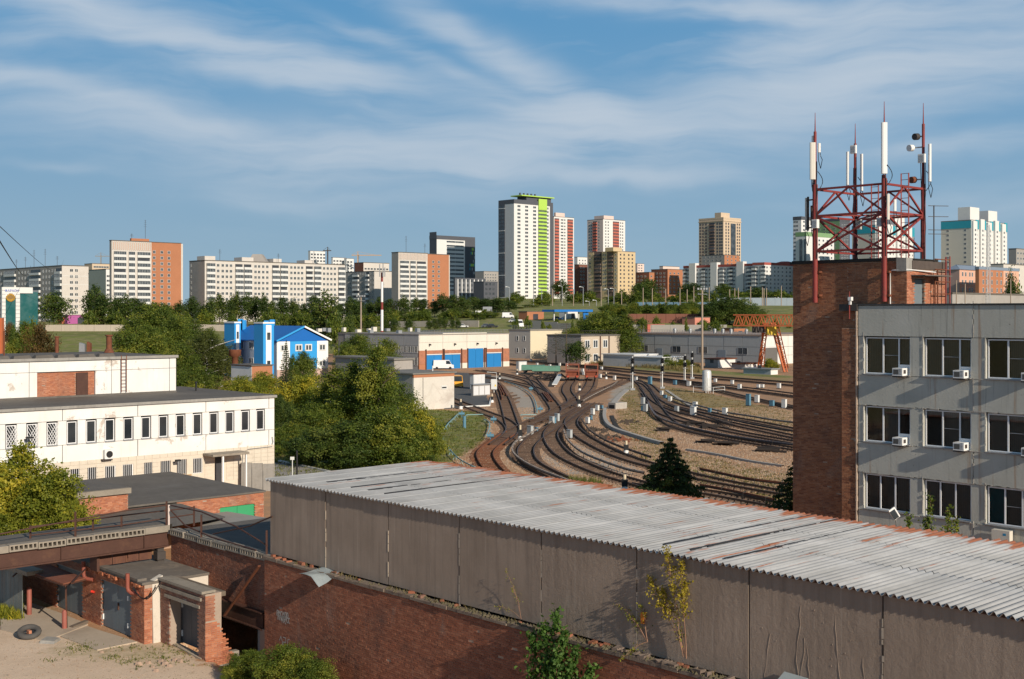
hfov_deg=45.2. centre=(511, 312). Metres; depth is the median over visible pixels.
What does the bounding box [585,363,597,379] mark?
rail wagon
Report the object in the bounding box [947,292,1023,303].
flat hall
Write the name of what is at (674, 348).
window
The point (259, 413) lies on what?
window
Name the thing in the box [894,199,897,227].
panel antenna
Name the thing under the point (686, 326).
bush
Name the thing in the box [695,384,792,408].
third rail
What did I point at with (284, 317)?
bush
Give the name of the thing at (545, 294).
bush
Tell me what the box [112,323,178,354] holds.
bush
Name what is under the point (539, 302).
bush
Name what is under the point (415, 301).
tree
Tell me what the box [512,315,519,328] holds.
bush
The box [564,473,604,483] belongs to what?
track weeds
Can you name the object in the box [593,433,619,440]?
scrap heap
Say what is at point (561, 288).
tree
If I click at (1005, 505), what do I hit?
window
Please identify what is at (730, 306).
bush
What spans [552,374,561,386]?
conveyor
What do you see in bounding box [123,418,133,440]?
window
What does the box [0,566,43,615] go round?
board fence
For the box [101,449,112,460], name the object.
air conditioner
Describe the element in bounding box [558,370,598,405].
railway track
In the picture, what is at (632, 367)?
railway signal
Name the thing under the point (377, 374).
tree
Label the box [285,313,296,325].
bush
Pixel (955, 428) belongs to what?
window
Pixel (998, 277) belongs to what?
school building
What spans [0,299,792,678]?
ground
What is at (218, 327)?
concrete fence
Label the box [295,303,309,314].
tree
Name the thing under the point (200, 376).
bush
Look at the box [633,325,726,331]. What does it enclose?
concrete fence
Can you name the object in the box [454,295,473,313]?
tree
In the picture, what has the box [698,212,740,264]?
apartment tower
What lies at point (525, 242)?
apartment tower
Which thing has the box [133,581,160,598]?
hanging cable
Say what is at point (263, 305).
tree
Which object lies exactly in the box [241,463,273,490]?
concrete wall
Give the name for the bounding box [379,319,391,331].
tree
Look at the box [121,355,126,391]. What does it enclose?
wall ladder
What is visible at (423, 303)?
tree
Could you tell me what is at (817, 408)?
brick tower
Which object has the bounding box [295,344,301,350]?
window
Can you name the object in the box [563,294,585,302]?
bush
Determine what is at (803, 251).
apartment block
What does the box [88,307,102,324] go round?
bush
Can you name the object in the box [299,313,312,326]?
bush
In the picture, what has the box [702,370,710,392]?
upright tank
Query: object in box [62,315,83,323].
shop
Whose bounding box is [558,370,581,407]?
railway track
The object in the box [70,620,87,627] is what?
wood plank
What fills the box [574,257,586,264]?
apartment block
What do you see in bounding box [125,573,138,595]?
vent pipe
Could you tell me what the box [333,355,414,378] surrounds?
warehouse
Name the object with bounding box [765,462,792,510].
spruce tree
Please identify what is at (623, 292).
bush
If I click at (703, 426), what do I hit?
sleeper pile
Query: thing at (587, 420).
track cabinet
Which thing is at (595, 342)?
window
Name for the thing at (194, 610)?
door leaf
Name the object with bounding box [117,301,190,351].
tree
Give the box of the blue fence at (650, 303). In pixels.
[635,302,708,305]
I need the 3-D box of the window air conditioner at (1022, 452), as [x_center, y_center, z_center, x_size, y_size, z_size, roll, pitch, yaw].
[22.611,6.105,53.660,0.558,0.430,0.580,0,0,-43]
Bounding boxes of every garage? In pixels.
[23,555,209,643]
[158,575,238,665]
[682,317,709,324]
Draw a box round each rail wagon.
[566,363,578,379]
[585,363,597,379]
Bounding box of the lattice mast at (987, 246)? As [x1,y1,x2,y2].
[986,225,990,302]
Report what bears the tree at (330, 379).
on the ground at (240, 637)
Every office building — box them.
[0,351,276,486]
[453,278,485,300]
[474,281,497,299]
[857,301,1023,543]
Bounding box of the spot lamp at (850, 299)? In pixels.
[848,291,852,318]
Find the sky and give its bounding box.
[0,0,1023,306]
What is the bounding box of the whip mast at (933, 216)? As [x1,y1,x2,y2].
[928,205,948,271]
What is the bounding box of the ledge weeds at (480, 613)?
[291,559,714,674]
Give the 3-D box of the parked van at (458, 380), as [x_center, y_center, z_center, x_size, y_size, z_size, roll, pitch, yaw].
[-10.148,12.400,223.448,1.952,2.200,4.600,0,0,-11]
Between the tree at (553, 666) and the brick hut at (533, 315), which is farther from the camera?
the brick hut at (533, 315)
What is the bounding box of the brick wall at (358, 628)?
[171,535,735,678]
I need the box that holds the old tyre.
[17,624,41,639]
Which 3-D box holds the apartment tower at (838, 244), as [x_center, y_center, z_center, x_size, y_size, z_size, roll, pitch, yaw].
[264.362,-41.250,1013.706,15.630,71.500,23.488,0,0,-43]
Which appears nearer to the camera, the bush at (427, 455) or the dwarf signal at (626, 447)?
the bush at (427, 455)
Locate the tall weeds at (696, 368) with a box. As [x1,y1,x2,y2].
[589,359,702,372]
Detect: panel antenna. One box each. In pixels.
[805,198,808,245]
[810,142,815,190]
[810,206,811,233]
[818,143,822,168]
[846,152,850,199]
[860,154,864,205]
[881,122,887,181]
[887,194,891,235]
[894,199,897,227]
[928,144,932,196]
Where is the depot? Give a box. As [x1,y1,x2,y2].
[316,327,508,369]
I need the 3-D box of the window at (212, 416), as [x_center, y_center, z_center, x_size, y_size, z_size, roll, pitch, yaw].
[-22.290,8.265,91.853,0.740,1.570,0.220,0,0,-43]
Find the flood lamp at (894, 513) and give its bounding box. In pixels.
[888,507,899,525]
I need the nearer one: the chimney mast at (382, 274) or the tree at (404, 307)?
the chimney mast at (382, 274)
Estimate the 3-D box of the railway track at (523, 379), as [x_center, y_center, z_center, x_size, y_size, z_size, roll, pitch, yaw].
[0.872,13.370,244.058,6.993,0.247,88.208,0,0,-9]
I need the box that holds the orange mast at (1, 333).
[0,318,3,353]
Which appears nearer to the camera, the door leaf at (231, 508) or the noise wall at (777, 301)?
the door leaf at (231, 508)
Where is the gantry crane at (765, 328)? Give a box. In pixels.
[733,314,792,371]
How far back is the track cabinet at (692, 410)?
161.16 m
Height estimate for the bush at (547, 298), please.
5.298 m
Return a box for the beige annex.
[547,330,620,363]
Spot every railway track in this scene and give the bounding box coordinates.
[454,398,524,437]
[470,430,517,471]
[473,370,549,394]
[485,376,556,400]
[487,382,524,444]
[494,379,630,436]
[509,360,622,370]
[509,363,631,378]
[511,402,596,479]
[516,373,565,421]
[538,406,646,488]
[554,363,792,383]
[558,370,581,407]
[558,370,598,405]
[561,402,788,495]
[569,366,792,386]
[603,372,792,397]
[625,379,792,431]
[627,378,792,450]
[628,482,791,508]
[630,376,792,408]
[637,387,792,438]
[638,392,792,442]
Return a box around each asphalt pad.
[444,393,488,408]
[454,372,490,397]
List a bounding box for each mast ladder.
[871,185,878,257]
[901,173,908,257]
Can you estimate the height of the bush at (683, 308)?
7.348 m
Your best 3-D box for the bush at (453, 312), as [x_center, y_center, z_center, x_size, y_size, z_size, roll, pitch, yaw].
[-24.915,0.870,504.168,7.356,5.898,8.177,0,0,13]
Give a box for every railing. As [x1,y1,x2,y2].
[0,501,167,536]
[29,506,194,538]
[170,505,272,553]
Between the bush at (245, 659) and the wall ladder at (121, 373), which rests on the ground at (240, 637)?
the bush at (245, 659)
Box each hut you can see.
[66,479,130,514]
[469,373,485,388]
[470,383,490,395]
[518,311,543,319]
[703,357,736,367]
[722,328,745,331]
[730,361,757,369]
[742,365,779,374]
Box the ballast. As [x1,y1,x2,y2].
[450,407,792,492]
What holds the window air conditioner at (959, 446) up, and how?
attached to the office building at (979, 485)
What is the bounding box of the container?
[640,324,664,331]
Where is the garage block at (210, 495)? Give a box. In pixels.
[79,472,265,550]
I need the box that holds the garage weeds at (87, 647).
[0,615,211,669]
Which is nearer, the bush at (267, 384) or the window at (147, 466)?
the window at (147, 466)
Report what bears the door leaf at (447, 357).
in the depot
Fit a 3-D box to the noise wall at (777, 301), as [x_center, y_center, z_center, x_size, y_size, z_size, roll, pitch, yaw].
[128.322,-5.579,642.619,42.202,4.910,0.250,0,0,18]
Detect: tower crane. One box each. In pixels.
[95,253,109,262]
[352,252,380,261]
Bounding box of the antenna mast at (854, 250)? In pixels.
[812,124,925,302]
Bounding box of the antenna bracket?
[806,197,811,229]
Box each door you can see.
[76,372,87,394]
[215,456,221,481]
[473,386,478,394]
[479,386,483,394]
[481,375,484,382]
[485,386,489,394]
[657,348,661,354]
[718,350,725,356]
[914,279,921,303]
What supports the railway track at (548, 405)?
on the ground at (240, 637)
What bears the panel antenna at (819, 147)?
attached to the antenna mast at (854, 250)
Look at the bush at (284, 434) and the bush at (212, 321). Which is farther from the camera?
the bush at (212, 321)
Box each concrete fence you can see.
[45,325,123,330]
[194,324,223,330]
[389,320,478,327]
[529,321,572,331]
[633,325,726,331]
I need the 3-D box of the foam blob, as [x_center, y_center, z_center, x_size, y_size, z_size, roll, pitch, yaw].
[3.656,8.501,34.257,0.130,0.320,0.110,0,0,-43]
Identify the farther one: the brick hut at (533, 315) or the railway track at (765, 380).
the brick hut at (533, 315)
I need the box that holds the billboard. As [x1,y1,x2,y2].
[483,307,491,315]
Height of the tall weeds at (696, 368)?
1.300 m
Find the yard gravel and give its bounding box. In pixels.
[0,601,223,678]
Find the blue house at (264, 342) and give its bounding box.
[223,319,331,378]
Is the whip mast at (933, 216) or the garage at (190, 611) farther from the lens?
the whip mast at (933, 216)
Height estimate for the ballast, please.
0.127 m
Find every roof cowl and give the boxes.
[79,343,85,351]
[87,341,91,351]
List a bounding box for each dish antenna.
[906,145,921,150]
[909,176,921,182]
[912,133,921,139]
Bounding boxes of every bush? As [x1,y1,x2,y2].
[5,320,37,353]
[79,308,98,324]
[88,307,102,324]
[104,312,112,324]
[111,307,124,324]
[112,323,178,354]
[176,366,224,388]
[182,312,191,322]
[196,308,215,324]
[198,315,215,324]
[218,663,249,678]
[219,375,265,393]
[222,648,273,678]
[226,315,237,321]
[244,641,317,678]
[249,370,280,396]
[253,316,266,322]
[263,307,279,322]
[263,311,281,325]
[264,373,320,422]
[274,392,300,428]
[274,423,311,456]
[275,403,302,430]
[277,428,346,465]
[280,312,291,325]
[280,656,339,678]
[282,401,344,432]
[283,349,322,384]
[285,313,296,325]
[292,310,304,325]
[292,418,388,469]
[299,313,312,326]
[300,313,312,327]
[331,342,359,367]
[343,405,431,465]
[345,443,388,466]
[353,314,366,327]
[365,312,380,326]
[378,315,389,323]
[383,309,391,318]
[386,309,401,320]
[386,313,398,321]
[390,434,438,463]
[396,400,452,456]
[401,313,409,320]
[405,308,417,320]
[413,311,423,320]
[419,309,431,320]
[421,421,449,461]
[442,309,455,319]
[444,308,460,320]
[457,313,470,317]
[461,310,471,317]
[467,310,485,319]
[480,309,492,314]
[480,312,496,317]
[503,295,521,303]
[510,291,526,303]
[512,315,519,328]
[523,315,532,328]
[530,297,546,304]
[530,299,551,305]
[534,295,557,302]
[537,292,556,302]
[541,319,545,328]
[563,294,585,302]
[570,292,587,302]
[581,290,597,302]
[602,301,618,316]
[603,295,615,301]
[614,293,625,303]
[616,290,628,301]
[616,304,628,316]
[624,292,645,303]
[627,301,641,313]
[632,317,648,324]
[633,291,645,301]
[634,304,647,313]
[639,316,646,331]
[642,303,652,313]
[645,303,658,313]
[647,290,660,301]
[652,316,661,323]
[656,303,662,313]
[661,302,669,313]
[663,304,678,313]
[663,354,674,366]
[670,292,694,301]
[672,359,695,367]
[675,302,691,313]
[677,301,700,313]
[684,317,688,330]
[694,290,711,301]
[695,295,762,324]
[703,320,707,329]
[707,319,723,330]
[708,291,717,300]
[713,317,719,330]
[718,288,753,297]
[732,320,741,327]
[735,293,748,297]
[740,318,749,330]
[741,307,769,323]
[757,288,792,297]
[762,358,780,367]
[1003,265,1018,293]
[1012,282,1023,293]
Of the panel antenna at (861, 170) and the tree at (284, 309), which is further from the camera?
the tree at (284, 309)
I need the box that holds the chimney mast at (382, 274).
[379,263,384,331]
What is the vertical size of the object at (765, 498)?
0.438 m
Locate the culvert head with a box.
[608,402,626,408]
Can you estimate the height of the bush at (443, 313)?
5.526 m
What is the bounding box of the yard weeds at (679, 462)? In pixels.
[619,385,792,500]
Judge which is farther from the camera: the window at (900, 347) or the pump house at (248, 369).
the pump house at (248, 369)
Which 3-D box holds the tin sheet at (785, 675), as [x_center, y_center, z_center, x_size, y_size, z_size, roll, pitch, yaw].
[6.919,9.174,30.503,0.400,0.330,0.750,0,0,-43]
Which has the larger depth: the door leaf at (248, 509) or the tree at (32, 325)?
the tree at (32, 325)
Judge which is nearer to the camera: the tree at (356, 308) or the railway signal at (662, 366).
the railway signal at (662, 366)
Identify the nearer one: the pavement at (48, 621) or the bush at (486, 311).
the pavement at (48, 621)
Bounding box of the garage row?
[628,314,710,322]
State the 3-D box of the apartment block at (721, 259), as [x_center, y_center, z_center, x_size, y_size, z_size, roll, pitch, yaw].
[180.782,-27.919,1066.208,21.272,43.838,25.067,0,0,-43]
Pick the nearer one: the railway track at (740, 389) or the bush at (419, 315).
the railway track at (740, 389)
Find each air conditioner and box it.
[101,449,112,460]
[892,368,907,376]
[892,437,907,446]
[953,370,969,379]
[953,441,969,452]
[991,528,1012,541]
[1021,447,1023,457]
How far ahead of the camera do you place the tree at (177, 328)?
288.22 m
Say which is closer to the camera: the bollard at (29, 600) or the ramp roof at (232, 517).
the bollard at (29, 600)
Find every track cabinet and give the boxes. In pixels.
[527,425,532,434]
[549,416,554,423]
[554,413,559,420]
[566,429,571,438]
[585,417,590,423]
[590,408,594,414]
[640,397,644,404]
[642,404,647,411]
[648,376,652,384]
[690,406,695,414]
[722,408,727,414]
[746,394,750,405]
[754,395,759,402]
[769,400,774,406]
[781,399,786,408]
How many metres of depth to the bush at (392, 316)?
507.35 m
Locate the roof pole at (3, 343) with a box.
[3,331,4,355]
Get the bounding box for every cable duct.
[611,389,629,401]
[665,390,718,412]
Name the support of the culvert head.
on the ground at (240, 637)
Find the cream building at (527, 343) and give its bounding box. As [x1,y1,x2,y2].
[508,325,562,358]
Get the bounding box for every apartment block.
[0,250,88,321]
[84,263,109,269]
[89,269,109,316]
[189,254,358,321]
[346,271,391,313]
[354,262,388,271]
[475,271,497,281]
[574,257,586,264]
[574,264,586,298]
[589,247,634,298]
[635,263,643,284]
[636,272,654,288]
[651,269,682,297]
[659,266,678,268]
[682,261,752,297]
[701,255,739,264]
[751,262,792,294]
[795,232,833,260]
[852,213,914,258]
[941,207,1006,267]
[990,263,1023,293]
[1008,248,1023,264]
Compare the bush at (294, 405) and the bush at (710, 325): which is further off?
the bush at (710, 325)
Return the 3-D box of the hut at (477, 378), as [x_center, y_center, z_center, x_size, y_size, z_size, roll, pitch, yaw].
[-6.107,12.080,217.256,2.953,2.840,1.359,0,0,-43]
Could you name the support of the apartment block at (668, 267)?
on the ground at (240, 637)
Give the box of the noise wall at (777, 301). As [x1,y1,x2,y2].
[717,298,792,305]
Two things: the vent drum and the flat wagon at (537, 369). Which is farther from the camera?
the flat wagon at (537, 369)
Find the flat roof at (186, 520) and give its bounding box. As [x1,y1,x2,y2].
[90,503,224,527]
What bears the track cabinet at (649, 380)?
on the ground at (240, 637)
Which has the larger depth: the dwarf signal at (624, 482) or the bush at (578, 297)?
the bush at (578, 297)
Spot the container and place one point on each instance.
(648, 327)
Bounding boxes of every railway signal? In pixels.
[630,356,635,389]
[660,356,664,388]
[683,356,686,379]
[690,351,694,378]
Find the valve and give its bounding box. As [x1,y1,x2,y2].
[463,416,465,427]
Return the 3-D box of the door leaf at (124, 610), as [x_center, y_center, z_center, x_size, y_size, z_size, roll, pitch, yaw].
[-16.173,12.495,51.504,0.060,1.950,1.385,0,0,-43]
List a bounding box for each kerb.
[278,460,328,470]
[462,397,490,406]
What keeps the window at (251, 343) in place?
in the blue house at (264, 342)
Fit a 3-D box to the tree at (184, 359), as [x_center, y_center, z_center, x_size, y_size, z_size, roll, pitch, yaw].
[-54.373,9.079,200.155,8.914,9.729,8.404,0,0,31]
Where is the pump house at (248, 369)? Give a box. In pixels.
[230,363,273,380]
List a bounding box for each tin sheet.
[299,567,337,586]
[778,671,807,678]
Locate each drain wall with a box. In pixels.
[603,408,663,444]
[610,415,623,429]
[685,449,783,466]
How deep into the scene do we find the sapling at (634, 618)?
34.27 m
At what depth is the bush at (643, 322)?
433.18 m
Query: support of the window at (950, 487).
in the office building at (979, 485)
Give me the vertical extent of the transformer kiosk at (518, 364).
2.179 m
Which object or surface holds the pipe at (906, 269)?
attached to the brick tower at (817, 408)
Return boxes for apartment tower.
[109,235,182,313]
[308,251,324,263]
[331,257,343,263]
[344,258,353,295]
[391,239,449,310]
[498,193,553,298]
[553,213,573,298]
[587,215,624,294]
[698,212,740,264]
[793,216,810,260]
[818,219,849,259]
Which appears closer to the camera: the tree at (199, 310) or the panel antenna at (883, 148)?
the panel antenna at (883, 148)
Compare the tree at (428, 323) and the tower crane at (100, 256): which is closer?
the tree at (428, 323)
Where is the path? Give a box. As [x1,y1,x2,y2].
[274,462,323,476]
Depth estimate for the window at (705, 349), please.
331.68 m
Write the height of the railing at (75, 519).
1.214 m
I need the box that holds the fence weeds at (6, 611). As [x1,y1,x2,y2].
[0,603,25,619]
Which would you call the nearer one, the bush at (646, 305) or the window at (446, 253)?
the bush at (646, 305)
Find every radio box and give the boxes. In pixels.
[812,219,818,227]
[850,145,856,153]
[856,219,862,229]
[876,218,880,226]
[918,154,925,162]
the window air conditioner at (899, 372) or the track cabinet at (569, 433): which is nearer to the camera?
the window air conditioner at (899, 372)
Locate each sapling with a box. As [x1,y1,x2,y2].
[494,568,520,617]
[618,602,652,661]
[645,544,693,658]
[668,604,684,656]
[904,511,913,527]
[917,492,940,530]
[940,504,954,532]
[952,515,960,533]
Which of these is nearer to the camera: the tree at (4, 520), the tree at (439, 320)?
the tree at (4, 520)
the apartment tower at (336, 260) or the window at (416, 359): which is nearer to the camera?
the window at (416, 359)
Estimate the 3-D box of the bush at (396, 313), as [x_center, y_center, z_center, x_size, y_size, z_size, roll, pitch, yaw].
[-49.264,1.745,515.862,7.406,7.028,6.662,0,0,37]
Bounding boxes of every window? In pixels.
[5,425,16,449]
[27,424,37,446]
[47,423,57,446]
[67,421,77,444]
[71,469,78,477]
[86,420,96,443]
[87,467,97,478]
[105,419,114,441]
[105,465,114,477]
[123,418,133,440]
[123,464,132,475]
[141,417,151,438]
[144,462,151,473]
[159,416,168,437]
[161,460,169,471]
[176,415,185,436]
[177,459,185,474]
[193,414,202,435]
[193,458,201,473]
[209,413,218,433]
[225,412,234,432]
[241,411,249,431]
[249,341,253,348]
[256,410,264,430]
[280,344,287,351]
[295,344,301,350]
[305,344,311,350]
[319,344,325,350]
[319,360,325,366]
[414,357,417,365]
[446,241,463,242]
[446,245,463,246]
[446,249,463,250]
[446,253,463,254]
[585,340,589,346]
[593,340,597,347]
[593,354,597,361]
[603,339,607,347]
[641,345,647,351]
[672,346,680,352]
[698,346,707,352]
[738,347,746,354]
[863,406,909,445]
[863,473,909,514]
[865,337,909,375]
[923,338,970,378]
[923,409,970,450]
[923,479,970,522]
[985,413,1023,455]
[985,486,1023,529]
[986,339,1023,380]
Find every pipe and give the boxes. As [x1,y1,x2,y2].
[54,336,59,352]
[81,561,93,581]
[104,335,114,352]
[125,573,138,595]
[444,413,458,429]
[446,445,474,466]
[504,381,537,412]
[890,269,935,303]
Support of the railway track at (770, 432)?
on the ground at (240, 637)
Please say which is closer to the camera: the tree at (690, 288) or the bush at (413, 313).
the bush at (413, 313)
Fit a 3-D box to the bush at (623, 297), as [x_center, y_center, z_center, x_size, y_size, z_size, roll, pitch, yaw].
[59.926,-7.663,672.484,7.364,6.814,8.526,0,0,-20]
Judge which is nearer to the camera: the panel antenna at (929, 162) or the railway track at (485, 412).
the panel antenna at (929, 162)
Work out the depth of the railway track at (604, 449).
114.19 m
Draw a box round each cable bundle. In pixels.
[813,161,822,258]
[852,167,859,258]
[882,165,892,255]
[920,163,929,258]
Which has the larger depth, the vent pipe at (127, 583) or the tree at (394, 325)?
the tree at (394, 325)
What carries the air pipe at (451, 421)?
on the ground at (240, 637)
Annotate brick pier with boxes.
[839,304,863,521]
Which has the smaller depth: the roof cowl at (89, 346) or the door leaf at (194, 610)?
the door leaf at (194, 610)
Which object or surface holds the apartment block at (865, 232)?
on the ground at (240, 637)
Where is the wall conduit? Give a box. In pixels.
[242,437,273,462]
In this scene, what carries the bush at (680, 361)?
on the ground at (240, 637)
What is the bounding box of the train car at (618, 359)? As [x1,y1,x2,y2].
[601,353,682,366]
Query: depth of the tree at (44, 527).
60.97 m
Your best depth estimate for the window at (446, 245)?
1013.31 m
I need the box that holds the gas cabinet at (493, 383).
[490,372,496,388]
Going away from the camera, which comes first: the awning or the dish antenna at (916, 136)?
the awning
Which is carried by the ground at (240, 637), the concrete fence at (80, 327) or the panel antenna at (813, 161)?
the concrete fence at (80, 327)
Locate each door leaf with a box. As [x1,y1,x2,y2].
[57,565,70,610]
[71,570,81,615]
[102,580,117,630]
[118,586,130,636]
[181,603,191,645]
[192,607,198,647]
[220,506,236,512]
[237,503,254,515]
[427,355,433,369]
[434,355,441,368]
[445,354,451,368]
[452,354,459,368]
[469,348,475,367]
[476,348,482,367]
[487,353,493,366]
[494,353,500,366]
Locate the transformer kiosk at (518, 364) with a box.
[516,361,526,370]
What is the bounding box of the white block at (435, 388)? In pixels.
[395,369,456,409]
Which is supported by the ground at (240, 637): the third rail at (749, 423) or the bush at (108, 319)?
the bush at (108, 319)
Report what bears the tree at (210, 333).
on the ground at (240, 637)
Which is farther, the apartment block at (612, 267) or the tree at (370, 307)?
the apartment block at (612, 267)
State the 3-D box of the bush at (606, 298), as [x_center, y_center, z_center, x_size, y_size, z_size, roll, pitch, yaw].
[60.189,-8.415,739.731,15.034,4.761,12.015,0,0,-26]
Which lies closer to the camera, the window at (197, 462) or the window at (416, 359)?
the window at (197, 462)
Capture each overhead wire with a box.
[0,227,51,270]
[0,241,30,275]
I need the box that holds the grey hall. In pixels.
[622,328,792,364]
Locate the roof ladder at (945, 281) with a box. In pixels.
[934,256,950,303]
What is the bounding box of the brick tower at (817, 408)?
[790,257,951,518]
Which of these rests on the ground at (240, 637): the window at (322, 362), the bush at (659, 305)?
the bush at (659, 305)
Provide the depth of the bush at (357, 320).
506.67 m
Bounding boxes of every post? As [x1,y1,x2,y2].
[167,505,169,533]
[296,451,297,474]
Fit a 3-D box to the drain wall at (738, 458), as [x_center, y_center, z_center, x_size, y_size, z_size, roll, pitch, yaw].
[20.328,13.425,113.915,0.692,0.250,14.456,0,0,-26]
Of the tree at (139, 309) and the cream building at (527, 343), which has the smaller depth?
the cream building at (527, 343)
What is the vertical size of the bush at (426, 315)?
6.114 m
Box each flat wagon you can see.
[521,365,544,372]
[532,366,559,373]
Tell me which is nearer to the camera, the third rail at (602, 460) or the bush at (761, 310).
the third rail at (602, 460)
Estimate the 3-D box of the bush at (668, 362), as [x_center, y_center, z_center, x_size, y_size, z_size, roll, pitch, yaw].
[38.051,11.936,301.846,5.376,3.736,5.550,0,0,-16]
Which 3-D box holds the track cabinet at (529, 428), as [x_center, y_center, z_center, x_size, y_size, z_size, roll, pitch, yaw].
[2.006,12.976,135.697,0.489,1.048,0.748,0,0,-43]
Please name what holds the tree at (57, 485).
on the ground at (240, 637)
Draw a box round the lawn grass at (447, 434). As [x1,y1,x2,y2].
[274,408,488,475]
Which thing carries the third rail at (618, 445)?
on the railway track at (604, 449)
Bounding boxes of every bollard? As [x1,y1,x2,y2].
[27,587,31,614]
[62,609,66,628]
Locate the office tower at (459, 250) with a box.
[429,232,474,295]
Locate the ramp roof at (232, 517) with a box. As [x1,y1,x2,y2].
[198,511,264,525]
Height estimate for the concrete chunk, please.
0.140 m
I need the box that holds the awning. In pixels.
[12,565,85,627]
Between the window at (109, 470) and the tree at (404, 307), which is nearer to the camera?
the window at (109, 470)
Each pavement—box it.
[0,603,87,639]
[60,626,136,650]
[173,643,201,659]
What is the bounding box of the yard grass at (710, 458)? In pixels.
[615,385,792,487]
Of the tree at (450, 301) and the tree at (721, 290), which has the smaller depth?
the tree at (450, 301)
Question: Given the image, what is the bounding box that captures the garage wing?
[0,518,277,652]
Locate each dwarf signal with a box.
[518,425,522,440]
[577,396,580,406]
[621,474,627,488]
[624,441,628,453]
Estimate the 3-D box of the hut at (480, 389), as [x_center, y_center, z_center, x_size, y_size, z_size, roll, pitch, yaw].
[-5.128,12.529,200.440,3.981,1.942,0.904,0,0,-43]
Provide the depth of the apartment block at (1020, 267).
652.63 m
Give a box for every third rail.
[511,435,567,479]
[525,427,539,437]
[562,429,644,473]
[579,417,651,457]
[582,381,618,401]
[646,401,792,445]
[661,377,792,394]
[666,403,734,426]
[672,397,792,422]
[689,409,792,431]
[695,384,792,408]
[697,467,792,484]
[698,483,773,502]
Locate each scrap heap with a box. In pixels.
[526,372,565,380]
[586,426,609,432]
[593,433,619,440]
[607,435,638,441]
[614,418,640,424]
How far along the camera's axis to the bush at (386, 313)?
517.93 m
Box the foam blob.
[641,612,645,623]
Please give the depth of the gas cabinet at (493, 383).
207.29 m
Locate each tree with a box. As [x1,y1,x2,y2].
[0,439,67,515]
[0,462,34,527]
[0,489,100,532]
[0,510,38,535]
[4,321,13,349]
[4,465,100,532]
[19,316,36,345]
[19,319,61,352]
[26,508,67,531]
[38,290,76,324]
[48,499,100,528]
[81,283,103,314]
[89,294,114,324]
[101,295,126,319]
[110,316,155,349]
[114,294,137,322]
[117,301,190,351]
[127,297,144,321]
[154,314,197,369]
[162,339,207,380]
[169,318,207,347]
[170,300,190,316]
[181,328,235,389]
[183,296,200,317]
[193,304,213,318]
[199,326,221,359]
[203,295,220,323]
[208,340,242,386]
[212,293,228,324]
[222,299,236,320]
[228,289,244,321]
[239,292,257,325]
[248,296,259,321]
[256,291,271,320]
[267,300,276,311]
[274,296,292,321]
[274,340,299,408]
[288,297,300,315]
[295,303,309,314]
[303,364,358,416]
[305,290,342,346]
[306,294,320,314]
[309,314,326,335]
[321,358,380,430]
[327,308,348,353]
[332,332,375,355]
[336,303,346,319]
[341,296,357,316]
[343,315,355,331]
[347,298,367,316]
[347,335,406,430]
[357,374,424,429]
[362,319,376,331]
[363,301,377,315]
[371,296,385,314]
[373,338,402,356]
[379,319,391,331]
[380,298,395,312]
[389,318,400,331]
[395,293,411,319]
[402,317,415,331]
[409,297,421,311]
[417,298,429,311]
[424,320,432,330]
[429,300,438,316]
[430,318,437,329]
[434,292,448,311]
[436,317,443,330]
[441,318,448,330]
[444,294,459,310]
[448,319,455,328]
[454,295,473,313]
[455,318,460,327]
[466,296,482,310]
[472,297,494,309]
[485,296,507,312]
[502,299,517,311]
[514,603,602,678]
[544,333,565,363]
[547,279,571,301]
[555,322,582,362]
[560,326,583,333]
[560,340,591,365]
[575,314,602,333]
[576,310,622,333]
[610,311,645,352]
[624,283,651,300]
[633,277,663,301]
[634,437,707,497]
[675,282,695,299]
[684,282,704,301]
[710,283,733,294]
[746,287,772,299]
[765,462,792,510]
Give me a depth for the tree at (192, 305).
552.92 m
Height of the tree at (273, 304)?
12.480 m
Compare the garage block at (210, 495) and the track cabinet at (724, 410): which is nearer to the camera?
the garage block at (210, 495)
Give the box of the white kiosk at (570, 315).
[559,312,577,318]
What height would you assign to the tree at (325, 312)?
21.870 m
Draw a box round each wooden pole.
[356,295,364,331]
[697,288,707,368]
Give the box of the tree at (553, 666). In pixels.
[514,603,602,678]
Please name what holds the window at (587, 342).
in the beige annex
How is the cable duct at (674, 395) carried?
on the ground at (240, 637)
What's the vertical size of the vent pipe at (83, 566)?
0.860 m
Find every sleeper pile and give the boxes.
[655,427,672,431]
[683,421,704,425]
[695,439,716,442]
[700,424,720,428]
[712,441,738,444]
[755,446,786,452]
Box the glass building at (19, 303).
[1,287,37,334]
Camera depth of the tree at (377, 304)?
543.43 m
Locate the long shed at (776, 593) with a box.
[265,460,1023,678]
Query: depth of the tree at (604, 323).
349.75 m
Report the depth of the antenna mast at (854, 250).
61.76 m
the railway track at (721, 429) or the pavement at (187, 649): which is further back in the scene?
the railway track at (721, 429)
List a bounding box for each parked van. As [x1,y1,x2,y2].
[433,360,453,368]
[454,375,462,386]
[502,312,513,317]
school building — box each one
[947,265,974,292]
[975,266,1018,293]
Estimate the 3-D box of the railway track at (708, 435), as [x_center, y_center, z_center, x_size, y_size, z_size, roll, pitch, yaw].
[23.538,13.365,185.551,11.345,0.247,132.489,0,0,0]
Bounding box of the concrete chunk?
[39,636,60,643]
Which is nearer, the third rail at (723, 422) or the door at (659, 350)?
the third rail at (723, 422)
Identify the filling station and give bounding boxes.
[542,310,592,320]
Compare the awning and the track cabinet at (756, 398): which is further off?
the track cabinet at (756, 398)
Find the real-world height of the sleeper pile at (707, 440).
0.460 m
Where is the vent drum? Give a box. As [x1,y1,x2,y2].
[229,349,240,363]
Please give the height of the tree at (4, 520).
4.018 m
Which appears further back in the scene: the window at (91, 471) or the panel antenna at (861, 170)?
the window at (91, 471)

